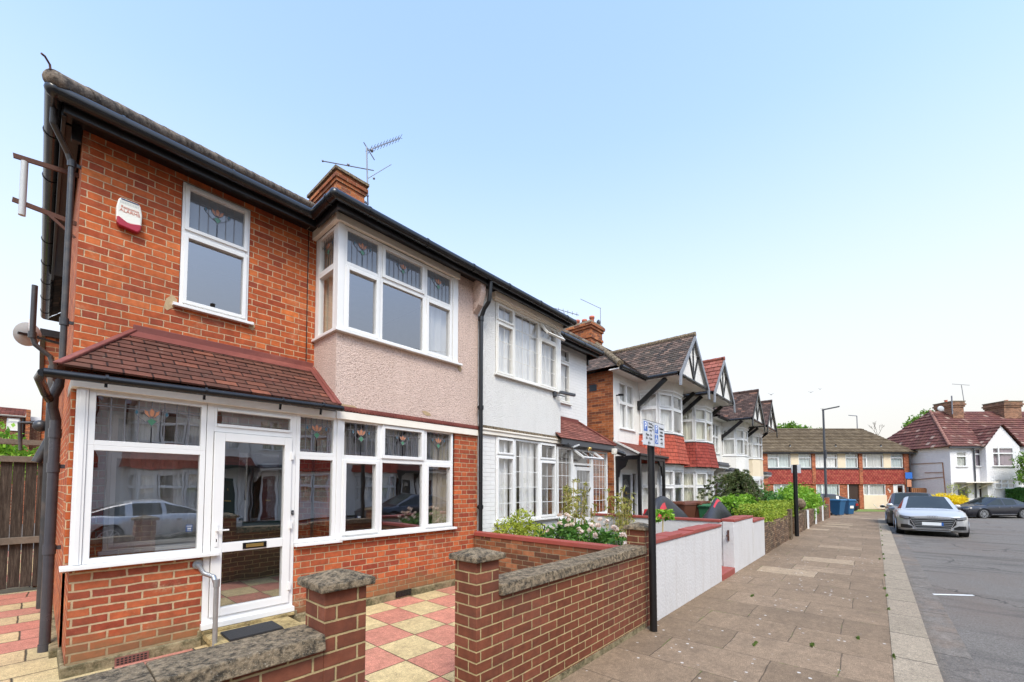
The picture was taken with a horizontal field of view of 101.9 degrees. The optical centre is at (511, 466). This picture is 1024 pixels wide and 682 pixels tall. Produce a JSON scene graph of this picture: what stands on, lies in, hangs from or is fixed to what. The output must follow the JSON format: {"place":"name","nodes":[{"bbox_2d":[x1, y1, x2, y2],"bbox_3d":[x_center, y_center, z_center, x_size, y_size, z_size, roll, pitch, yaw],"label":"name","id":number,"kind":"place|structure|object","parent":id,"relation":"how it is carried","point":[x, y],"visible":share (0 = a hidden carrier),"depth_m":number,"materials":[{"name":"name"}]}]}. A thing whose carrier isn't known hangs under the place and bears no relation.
{"place":"outdoors","nodes":[
{"label":"outdoors","id":0,"kind":"place"},
{"bbox_2d":[8,523,34,550],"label":"ground","id":1,"kind":"structure","parent":0,"point":[22,528],"depth_m":16.10,"materials":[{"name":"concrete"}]},
{"bbox_2d":[0,407,40,452],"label":"back house","id":2,"kind":"structure","parent":1,"relation":"on","point":[29,432],"depth_m":21.95,"materials":[{"name":"red brick"}]},
{"bbox_2d":[632,356,735,514],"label":"gabled house","id":3,"kind":"structure","parent":1,"relation":"on","point":[700,411],"depth_m":16.24,"materials":[{"name":"red tile"}]},
{"bbox_2d":[682,408,693,440],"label":"bay window","id":4,"kind":"structure","parent":3,"relation":"in","point":[688,422],"depth_m":16.24,"materials":[{"name":"glass"}]},
{"bbox_2d":[683,472,694,500],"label":"bay window","id":5,"kind":"structure","parent":3,"relation":"in","point":[689,477],"depth_m":16.13,"materials":[{"name":"glass"}]},
{"bbox_2d":[693,408,705,440],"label":"bay window","id":6,"kind":"structure","parent":3,"relation":"in","point":[698,414],"depth_m":16.34,"materials":[{"name":"white plastic"}]},
{"bbox_2d":[695,472,706,500],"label":"bay window","id":7,"kind":"structure","parent":3,"relation":"in","point":[699,482],"depth_m":16.23,"materials":[{"name":"white plastic"}]},
{"bbox_2d":[705,409,711,442],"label":"bay window","id":8,"kind":"structure","parent":3,"relation":"in","point":[707,412],"depth_m":16.94,"materials":[{"name":"white plastic"}]},
{"bbox_2d":[712,389,765,494],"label":"gabled house","id":9,"kind":"structure","parent":1,"relation":"on","point":[731,430],"depth_m":20.86,"materials":[{"name":"white paint"}]},
{"bbox_2d":[713,423,720,454],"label":"window","id":10,"kind":"structure","parent":9,"relation":"in","point":[715,437],"depth_m":20.41,"materials":[{"name":"white plastic"}]},
{"bbox_2d":[722,429,734,454],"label":"bay window","id":11,"kind":"structure","parent":9,"relation":"in","point":[729,440],"depth_m":20.94,"materials":[{"name":"white plastic"}]},
{"bbox_2d":[735,429,743,454],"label":"bay window","id":12,"kind":"structure","parent":9,"relation":"in","point":[738,432],"depth_m":21.00,"materials":[{"name":"glass"}]},
{"bbox_2d":[0,549,205,681],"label":"side path","id":13,"kind":"structure","parent":0,"point":[22,659],"depth_m":4.18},
{"bbox_2d":[0,421,38,480],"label":"green shrub","id":14,"kind":"object","parent":13,"relation":"on","point":[7,450],"visible":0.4,"depth_m":9.96,"materials":[{"name":"green plant"}]},
{"bbox_2d":[0,438,42,589],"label":"side fence","id":15,"kind":"object","parent":13,"relation":"on","point":[26,536],"visible":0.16,"depth_m":6.23,"materials":[{"name":"wood"}]},
{"bbox_2d":[192,560,219,645],"bbox_3d":[-2.967,1.355,4.031,0.467,0.854,0.097,-2,-3,32],"label":"handrail","id":16,"kind":"object","parent":13,"relation":"on","point":[197,564],"visible":0.87,"depth_m":3.93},
{"bbox_2d":[17,53,492,679],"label":"red brick house","id":17,"kind":"structure","parent":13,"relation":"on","point":[257,399],"depth_m":4.90,"materials":[{"name":"brick"}]},
{"bbox_2d":[13,319,58,345],"bbox_3d":[-6.498,-1.798,5.710,0.311,0.336,0.458,-2,-3,41],"label":"satellite dish","id":18,"kind":"object","parent":17,"relation":"attached to","point":[20,333],"visible":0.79,"depth_m":5.55,"materials":[{"name":"white plastic"}]},
{"bbox_2d":[12,153,78,237],"bbox_3d":[-4.765,-2.774,4.248,0.054,0.722,0.455,-2,-3,41],"label":"rusty bracket","id":19,"kind":"object","parent":17,"relation":"attached to","point":[22,202],"visible":0.96,"depth_m":4.15,"materials":[{"name":"metal"}]},
{"bbox_2d":[116,198,141,233],"bbox_3d":[-3.986,-2.611,4.325,0.064,0.314,0.200,-2,-3,41],"label":"alarm box","id":20,"kind":"object","parent":17,"relation":"attached to","point":[128,215],"visible":1,"depth_m":4.31,"materials":[{"name":"beige plastic"}]},
{"bbox_2d":[59,389,218,571],"bbox_3d":[-3.412,0.111,3.915,0.145,1.560,1.110,-2,-3,41],"label":"window","id":21,"kind":"structure","parent":17,"relation":"in","point":[93,445],"depth_m":3.87,"materials":[{"name":"white plastic"}]},
{"bbox_2d":[97,410,199,555],"bbox_3d":[-3.798,0.168,4.472,0.173,1.435,0.900,-2,-3,41],"label":"inner window","id":22,"kind":"structure","parent":17,"relation":"in","point":[150,499],"depth_m":4.43,"materials":[{"name":"grey glass"}]},
{"bbox_2d":[172,182,253,325],"bbox_3d":[-3.501,-2.492,4.923,0.122,1.450,0.790,-2,-3,41],"label":"window","id":23,"kind":"structure","parent":17,"relation":"in","point":[208,220],"depth_m":4.91,"materials":[{"name":"white plastic"}]},
{"bbox_2d":[208,432,293,617],"bbox_3d":[-2.825,0.600,4.553,0.118,1.900,0.775,-2,-3,41],"label":"front door","id":24,"kind":"structure","parent":17,"relation":"in","point":[216,545],"depth_m":4.48,"materials":[{"name":"white plastic"}]},
{"bbox_2d":[220,442,282,606],"bbox_3d":[-3.187,0.709,5.196,0.060,2.030,0.730,-2,-3,41],"label":"inner door","id":25,"kind":"structure","parent":17,"relation":"in","point":[252,472],"depth_m":5.13,"materials":[{"name":"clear glass"}]},
{"bbox_2d":[294,414,336,543],"bbox_3d":[-2.418,0.134,5.106,0.070,1.550,0.490,-2,-3,41],"label":"window","id":26,"kind":"structure","parent":17,"relation":"in","point":[331,457],"depth_m":5.12,"materials":[{"name":"white plastic"}]},
{"bbox_2d":[317,226,335,336],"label":"side window","id":27,"kind":"structure","parent":17,"relation":"in","point":[326,273],"depth_m":5.72,"materials":[{"name":"white plastic"}]},
{"bbox_2d":[322,135,401,205],"bbox_3d":[-3.626,-7.353,10.158,0.206,2.905,2.031,-2,-3,41],"label":"roof aerial","id":28,"kind":"object","parent":17,"relation":"attached to","point":[370,150],"visible":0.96,"depth_m":10.23,"materials":[{"name":"metal"}]},
{"bbox_2d":[335,419,456,540],"bbox_3d":[-1.603,0.171,6.040,0.217,1.700,1.950,-2,-3,41],"label":"window","id":29,"kind":"structure","parent":17,"relation":"in","point":[442,499],"depth_m":6.14,"materials":[{"name":"white plastic"}]},
{"bbox_2d":[343,226,452,360],"bbox_3d":[-1.637,-2.426,6.162,0.171,1.500,1.845,-2,-3,41],"label":"window","id":30,"kind":"structure","parent":17,"relation":"in","point":[367,258],"depth_m":6.14,"materials":[{"name":"white plastic"}]},
{"bbox_2d":[205,586,454,681],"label":"front paving","id":31,"kind":"structure","parent":0,"point":[410,639],"depth_m":4.32,"materials":[{"name":"tile"}]},
{"bbox_2d":[201,611,301,646],"bbox_3d":[-2.652,1.721,4.335,0.480,0.150,0.870,-2,-3,41],"label":"door step","id":32,"kind":"object","parent":31,"relation":"on","point":[284,620],"depth_m":4.41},
{"bbox_2d":[220,621,283,641],"bbox_3d":[-2.641,1.664,4.228,0.320,0.019,0.480,-2,-3,41],"label":"door mat","id":33,"kind":"object","parent":32,"relation":"on","point":[248,631],"depth_m":4.20,"materials":[{"name":"rubber"}]},
{"bbox_2d":[0,0,1023,438],"label":"sky","id":34,"kind":"structure","parent":0,"point":[827,194],"materials":[{"name":"blue"}]},
{"bbox_2d":[559,512,894,681],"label":"pavement","id":35,"kind":"structure","parent":0,"point":[821,584],"depth_m":4.90,"materials":[{"name":"concrete"}]},
{"bbox_2d":[62,624,325,681],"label":"garden wall","id":36,"kind":"structure","parent":35,"relation":"on","point":[293,654],"depth_m":1.80,"materials":[{"name":"stone"}]},
{"bbox_2d":[297,568,375,681],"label":"gate pillar","id":37,"kind":"structure","parent":35,"relation":"on","point":[336,607],"depth_m":2.12,"materials":[{"name":"red brick"}]},
{"bbox_2d":[449,547,504,681],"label":"gate pillar","id":38,"kind":"structure","parent":35,"relation":"on","point":[476,614],"depth_m":2.88,"materials":[{"name":"red brick"}]},
{"bbox_2d":[499,544,646,681],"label":"garden wall","id":39,"kind":"structure","parent":35,"relation":"on","point":[560,620],"depth_m":3.64,"materials":[{"name":"red brick"}]},
{"bbox_2d":[623,522,649,626],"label":"gate pillar","id":40,"kind":"structure","parent":35,"relation":"on","point":[637,533],"depth_m":4.90,"materials":[{"name":"red brick"}]},
{"bbox_2d":[641,419,664,631],"bbox_3d":[1.578,0.681,4.715,0.114,2.383,0.600,-2,-3,41],"label":"parking sign","id":41,"kind":"object","parent":35,"relation":"on","point":[653,435],"visible":1,"depth_m":4.74,"materials":[{"name":"metal"}]},
{"bbox_2d":[656,523,721,620],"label":"garden wall","id":42,"kind":"structure","parent":35,"relation":"on","point":[688,564],"depth_m":5.88,"materials":[{"name":"white paint"}]},
{"bbox_2d":[722,566,734,580],"bbox_3d":[3.756,1.950,7.653,0.450,0.130,0.820,-2,-3,41],"label":"gate step","id":43,"kind":"object","parent":35,"relation":"on","point":[727,572],"visible":0.42,"depth_m":7.54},
{"bbox_2d":[721,515,753,572],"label":"garden wall","id":44,"kind":"structure","parent":35,"relation":"on","point":[737,530],"depth_m":8.09,"materials":[{"name":"white paint"}]},
{"bbox_2d":[752,517,764,560],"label":"garden wall","id":45,"kind":"structure","parent":35,"relation":"on","point":[758,540],"depth_m":9.48,"materials":[{"name":"white paint"}]},
{"bbox_2d":[748,400,777,493],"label":"gabled house","id":46,"kind":"structure","parent":35,"relation":"on","point":[756,435],"depth_m":23.68,"materials":[{"name":"paint"}]},
{"bbox_2d":[750,435,758,457],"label":"bay window","id":47,"kind":"structure","parent":46,"relation":"in","point":[754,439],"depth_m":23.72,"materials":[{"name":"glass"}]},
{"bbox_2d":[764,509,792,553],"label":"stone garden wall","id":48,"kind":"structure","parent":35,"relation":"on","point":[779,532],"depth_m":11.34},
{"bbox_2d":[732,499,799,524],"bbox_3d":[7.851,1.316,12.575,0.789,0.626,6.020,-2,-3,41],"label":"hedge","id":49,"kind":"object","parent":48,"relation":"on","point":[770,510],"visible":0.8,"depth_m":11.02,"materials":[{"name":"green plant"}]},
{"bbox_2d":[791,464,800,535],"bbox_3d":[9.323,1.097,13.614,0.260,2.350,0.242,-2,-3,41],"label":"sign post","id":50,"kind":"object","parent":35,"relation":"on","point":[795,469],"visible":1,"depth_m":13.55,"materials":[{"name":"metal"}]},
{"bbox_2d":[792,498,805,533],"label":"stone garden wall","id":51,"kind":"structure","parent":35,"relation":"on","point":[802,514],"depth_m":15.31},
{"bbox_2d":[773,482,826,519],"bbox_3d":[13.482,1.608,19.358,1.597,1.831,7.868,-2,-3,41],"label":"ivy mound","id":52,"kind":"object","parent":35,"relation":"on","point":[811,498],"visible":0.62,"depth_m":17.95,"materials":[{"name":"green plant"}]},
{"bbox_2d":[805,508,814,528],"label":"stone garden wall","id":53,"kind":"structure","parent":35,"relation":"on","point":[809,517],"depth_m":16.80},
{"bbox_2d":[822,406,839,497],"bbox_3d":[20.392,-0.382,26.467,0.970,6.991,0.236,-1,-3,23],"label":"lamp post","id":54,"kind":"object","parent":35,"relation":"on","point":[825,457],"visible":0.72,"depth_m":26.58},
{"bbox_2d":[830,499,845,514],"bbox_3d":[20.758,2.590,26.517,0.600,1.050,0.827,1,-3,-20],"label":"wheeled bin","id":55,"kind":"object","parent":35,"relation":"on","point":[837,506],"visible":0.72,"depth_m":26.29,"materials":[{"name":"blue plastic"}]},
{"bbox_2d":[817,493,858,511],"bbox_3d":[22.893,2.734,31.112,4.571,1.481,2.180,-1,-3,28],"label":"parked car","id":56,"kind":"object","parent":35,"relation":"on","point":[832,496],"visible":0.06,"depth_m":30.08,"materials":[{"name":"black paint"}]},
{"bbox_2d":[760,428,917,509],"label":"brick terrace","id":57,"kind":"structure","parent":35,"relation":"on","point":[863,471],"depth_m":36.03,"materials":[{"name":"brick"}]},
{"bbox_2d":[768,454,790,467],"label":"window","id":58,"kind":"structure","parent":57,"relation":"in","point":[774,460],"depth_m":36.17,"materials":[{"name":"glass"}]},
{"bbox_2d":[798,454,810,467],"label":"window","id":59,"kind":"structure","parent":57,"relation":"in","point":[803,458],"depth_m":36.17,"materials":[{"name":"glass"}]},
{"bbox_2d":[815,454,837,467],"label":"window","id":60,"kind":"structure","parent":57,"relation":"in","point":[830,460],"depth_m":36.17,"materials":[{"name":"glass"}]},
{"bbox_2d":[816,484,839,495],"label":"window","id":61,"kind":"structure","parent":57,"relation":"in","point":[831,488],"depth_m":36.06,"materials":[{"name":"glass"}]},
{"bbox_2d":[845,454,857,467],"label":"window","id":62,"kind":"structure","parent":57,"relation":"in","point":[851,461],"depth_m":36.16,"materials":[{"name":"glass"}]},
{"bbox_2d":[849,484,858,508],"bbox_3d":[29.599,2.609,36.037,0.878,2.162,0.065,0,-3,0],"label":"front door","id":63,"kind":"structure","parent":57,"relation":"in","point":[853,488],"depth_m":36.02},
{"bbox_2d":[862,454,882,467],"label":"window","id":64,"kind":"structure","parent":57,"relation":"in","point":[869,460],"depth_m":36.17,"materials":[{"name":"glass"}]},
{"bbox_2d":[863,484,885,494],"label":"window","id":65,"kind":"structure","parent":57,"relation":"in","point":[869,489],"depth_m":36.06,"materials":[{"name":"white plastic"}]},
{"bbox_2d":[891,454,902,467],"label":"window","id":66,"kind":"structure","parent":57,"relation":"in","point":[896,459],"depth_m":36.17,"materials":[{"name":"glass"}]},
{"bbox_2d":[844,499,855,513],"bbox_3d":[22.849,2.734,28.312,0.600,1.050,0.827,1,-3,-12],"label":"wheeled bin","id":67,"kind":"object","parent":35,"relation":"on","point":[849,506],"visible":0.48,"depth_m":28.02,"materials":[{"name":"blue plastic"}]},
{"bbox_2d":[931,493,968,504],"bbox_3d":[32.905,2.742,31.722,3.415,1.631,2.203,0,-3,3],"label":"golden shrub","id":68,"kind":"object","parent":35,"relation":"on","point":[954,498],"visible":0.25,"depth_m":31.12,"materials":[{"name":"yellow plant"}]},
{"bbox_2d":[880,400,1023,502],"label":"white semi","id":69,"kind":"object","parent":35,"relation":"on","point":[974,452],"visible":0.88,"depth_m":33.93,"materials":[{"name":"paint"}]},
{"bbox_2d":[956,452,969,466],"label":"window","id":70,"kind":"structure","parent":69,"relation":"in","point":[960,456],"depth_m":33.16,"materials":[{"name":"glass"}]},
{"bbox_2d":[992,448,1013,465],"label":"window","id":71,"kind":"structure","parent":69,"relation":"in","point":[1001,456],"depth_m":32.74,"materials":[{"name":"glass"}]},
{"bbox_2d":[995,480,1014,488],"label":"window","id":72,"kind":"structure","parent":69,"relation":"in","point":[1002,484],"depth_m":32.58,"materials":[{"name":"glass"}]},
{"bbox_2d":[1011,451,1023,484],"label":"leafy tree","id":73,"kind":"object","parent":35,"relation":"on","point":[1020,471],"visible":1,"depth_m":31.18,"materials":[{"name":"green plant"}]},
{"bbox_2d":[879,516,1023,681],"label":"road","id":74,"kind":"structure","parent":0,"point":[983,563],"depth_m":7.35,"materials":[{"name":"asphalt"}]},
{"bbox_2d":[880,492,931,525],"bbox_3d":[18.858,1.984,19.615,2.220,1.546,4.653,-2,-3,41],"label":"parked car","id":75,"kind":"object","parent":74,"relation":"on","point":[895,499],"visible":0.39,"depth_m":19.29,"materials":[{"name":"grey paint"}]},
{"bbox_2d":[878,518,943,681],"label":"kerb","id":76,"kind":"structure","parent":74,"relation":"on","point":[913,652],"depth_m":4.86,"materials":[{"name":"concrete"}]},
{"bbox_2d":[887,496,969,536],"bbox_3d":[15.784,1.796,15.810,2.210,1.359,4.251,-2,-3,41],"label":"parked car","id":77,"kind":"object","parent":74,"relation":"on","point":[930,513],"visible":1,"depth_m":14.61,"materials":[{"name":"silver metal"}]},
{"bbox_2d":[889,516,984,681],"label":"gutter channel","id":78,"kind":"object","parent":74,"relation":"on","point":[955,661],"visible":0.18,"depth_m":5.08,"materials":[{"name":"concrete"}]},
{"bbox_2d":[957,497,1023,517],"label":"parked car","id":79,"kind":"object","parent":74,"relation":"on","point":[982,507],"visible":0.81,"depth_m":27.49,"materials":[{"name":"black paint"}]},
{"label":"garden soil","id":80,"kind":"structure","parent":0,"visible":0},
{"bbox_2d":[382,275,616,537],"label":"white house","id":81,"kind":"structure","parent":80,"relation":"on","point":[533,353],"depth_m":8.38,"materials":[{"name":"paint"}]},
{"bbox_2d":[494,302,558,392],"bbox_3d":[0.303,-2.303,8.332,0.204,1.450,2.000,-2,-3,41],"label":"window","id":82,"kind":"structure","parent":81,"relation":"in","point":[522,346],"depth_m":8.29,"materials":[{"name":"white glass"}]},
{"bbox_2d":[494,435,559,524],"bbox_3d":[0.294,0.268,8.198,0.214,1.700,1.960,-2,-3,41],"label":"window","id":83,"kind":"structure","parent":81,"relation":"in","point":[526,447],"depth_m":8.11,"materials":[{"name":"white plastic"}]},
{"bbox_2d":[548,464,568,514],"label":"window","id":84,"kind":"structure","parent":81,"relation":"in","point":[563,468],"depth_m":10.13,"materials":[{"name":"white"}]},
{"bbox_2d":[556,446,573,519],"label":"porch window","id":85,"kind":"structure","parent":81,"relation":"in","point":[557,448],"depth_m":8.95,"materials":[{"name":"white plastic"}]},
{"bbox_2d":[560,347,572,405],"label":"window","id":86,"kind":"structure","parent":81,"relation":"in","point":[564,363],"depth_m":10.53,"materials":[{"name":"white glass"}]},
{"bbox_2d":[574,466,592,536],"bbox_3d":[1.655,0.968,9.634,0.120,1.930,0.740,-2,-3,41],"label":"porch door","id":87,"kind":"structure","parent":81,"relation":"in","point":[589,470],"depth_m":9.84,"materials":[{"name":"white plastic"}]},
{"bbox_2d":[592,451,608,513],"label":"porch window","id":88,"kind":"structure","parent":81,"relation":"in","point":[605,453],"depth_m":10.52,"materials":[{"name":"white plastic"}]},
{"bbox_2d":[484,508,545,543],"bbox_3d":[0.170,1.332,7.004,1.309,1.269,0.712,1,-3,-26],"label":"lime shrub","id":89,"kind":"object","parent":80,"relation":"on","point":[526,530],"visible":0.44,"depth_m":6.95,"materials":[{"name":"green plant"}]},
{"bbox_2d":[474,531,620,573],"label":"garden wall","id":90,"kind":"structure","parent":80,"relation":"on","point":[521,551],"depth_m":6.19,"materials":[{"name":"brick"}]},
{"bbox_2d":[561,478,597,541],"bbox_3d":[1.206,1.095,7.903,0.648,1.822,1.002,-2,-3,41],"label":"bamboo","id":91,"kind":"object","parent":80,"relation":"on","point":[570,497],"visible":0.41,"depth_m":7.82,"materials":[{"name":"plant"}]},
{"bbox_2d":[535,512,626,544],"bbox_3d":[1.016,1.304,6.125,1.692,1.246,0.696,-2,-3,41],"label":"rose bush","id":92,"kind":"object","parent":80,"relation":"on","point":[565,530],"visible":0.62,"depth_m":6.01,"materials":[{"name":"green plant"}]},
{"bbox_2d":[603,485,635,543],"bbox_3d":[2.334,1.222,8.981,0.678,1.667,0.906,-2,-3,41],"label":"bamboo","id":93,"kind":"object","parent":80,"relation":"on","point":[624,508],"visible":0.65,"depth_m":8.93,"materials":[{"name":"plant"}]},
{"bbox_2d":[565,315,709,514],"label":"gabled house","id":94,"kind":"structure","parent":80,"relation":"on","point":[656,381],"depth_m":13.39,"materials":[{"name":"orange brick"}]},
{"bbox_2d":[622,474,629,513],"bbox_3d":[3.522,1.219,12.870,0.070,1.980,0.620,-2,-3,41],"label":"front door","id":95,"kind":"structure","parent":94,"relation":"in","point":[625,478],"depth_m":12.93,"materials":[{"name":"black paint"}]},
{"bbox_2d":[619,381,636,431],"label":"window","id":96,"kind":"structure","parent":94,"relation":"in","point":[626,401],"depth_m":13.13,"materials":[{"name":"white plastic"}]},
{"bbox_2d":[640,393,657,432],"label":"bay window","id":97,"kind":"structure","parent":94,"relation":"in","point":[649,410],"depth_m":13.62,"materials":[{"name":"white plastic"}]},
{"bbox_2d":[641,470,658,511],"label":"bay window","id":98,"kind":"structure","parent":94,"relation":"in","point":[644,473],"depth_m":13.56,"materials":[{"name":"white plastic"}]},
{"bbox_2d":[657,393,672,432],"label":"bay window","id":99,"kind":"structure","parent":94,"relation":"in","point":[665,409],"depth_m":13.69,"materials":[{"name":"glass"}]},
{"bbox_2d":[659,470,673,500],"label":"bay window","id":100,"kind":"structure","parent":94,"relation":"in","point":[669,483],"depth_m":13.60,"materials":[{"name":"white plastic"}]},
{"bbox_2d":[672,395,681,434],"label":"bay window","id":101,"kind":"structure","parent":94,"relation":"in","point":[679,411],"depth_m":14.26,"materials":[{"name":"white plastic"}]},
{"bbox_2d":[674,470,682,500],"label":"bay window","id":102,"kind":"structure","parent":94,"relation":"in","point":[681,472],"depth_m":14.18,"materials":[{"name":"white plastic"}]},
{"bbox_2d":[592,513,722,565],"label":"garden wall","id":103,"kind":"structure","parent":80,"relation":"on","point":[677,523],"depth_m":8.69,"materials":[{"name":"white paint"}]},
{"bbox_2d":[656,509,674,531],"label":"young plant","id":104,"kind":"object","parent":80,"relation":"on","point":[663,513],"visible":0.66,"depth_m":7.41,"materials":[{"name":"green plant"}]},
{"bbox_2d":[644,496,688,517],"bbox_3d":[4.127,1.421,10.726,1.243,1.363,2.999,-2,-3,41],"label":"motorbike cover","id":105,"kind":"object","parent":80,"relation":"on","point":[663,502],"visible":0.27,"depth_m":10.25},
{"bbox_2d":[672,501,696,517],"bbox_3d":[5.357,1.613,13.057,0.827,1.050,0.600,2,-3,-39],"label":"wheeled bin","id":106,"kind":"object","parent":80,"relation":"on","point":[688,508],"visible":0.42,"depth_m":12.83,"materials":[{"name":"brown plastic"}]},
{"bbox_2d":[702,498,731,518],"bbox_3d":[5.556,1.475,11.200,1.209,1.298,2.800,-2,-3,41],"label":"motorbike cover","id":107,"kind":"object","parent":80,"relation":"on","point":[717,509],"visible":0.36,"depth_m":10.87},
{"bbox_2d":[696,469,767,501],"bbox_3d":[7.948,1.173,14.578,2.165,2.266,4.878,-2,-3,41],"label":"drooping conifer","id":108,"kind":"object","parent":80,"relation":"on","point":[738,481],"visible":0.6,"depth_m":13.98,"materials":[{"name":"green plant"}]},
{"bbox_2d":[711,493,760,515],"bbox_3d":[7.149,1.502,13.039,0.867,1.390,3.502,-2,-3,41],"label":"hedge","id":109,"kind":"object","parent":80,"relation":"on","point":[730,502],"visible":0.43,"depth_m":11.96,"materials":[{"name":"green plant"}]},
{"bbox_2d":[702,483,787,515],"bbox_3d":[8.587,1.431,14.960,6.976,1.788,1.238,2,-3,-42],"label":"green shrub","id":110,"kind":"object","parent":80,"relation":"on","point":[769,494],"visible":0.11,"depth_m":15.82,"materials":[{"name":"green plant"}]},
{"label":"far garden lawn","id":111,"kind":"structure","parent":0,"visible":0},
{"bbox_2d":[1005,487,1023,501],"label":"hedge","id":112,"kind":"object","parent":111,"relation":"on","point":[1016,493],"visible":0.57,"depth_m":31.71,"materials":[{"name":"green plant"}]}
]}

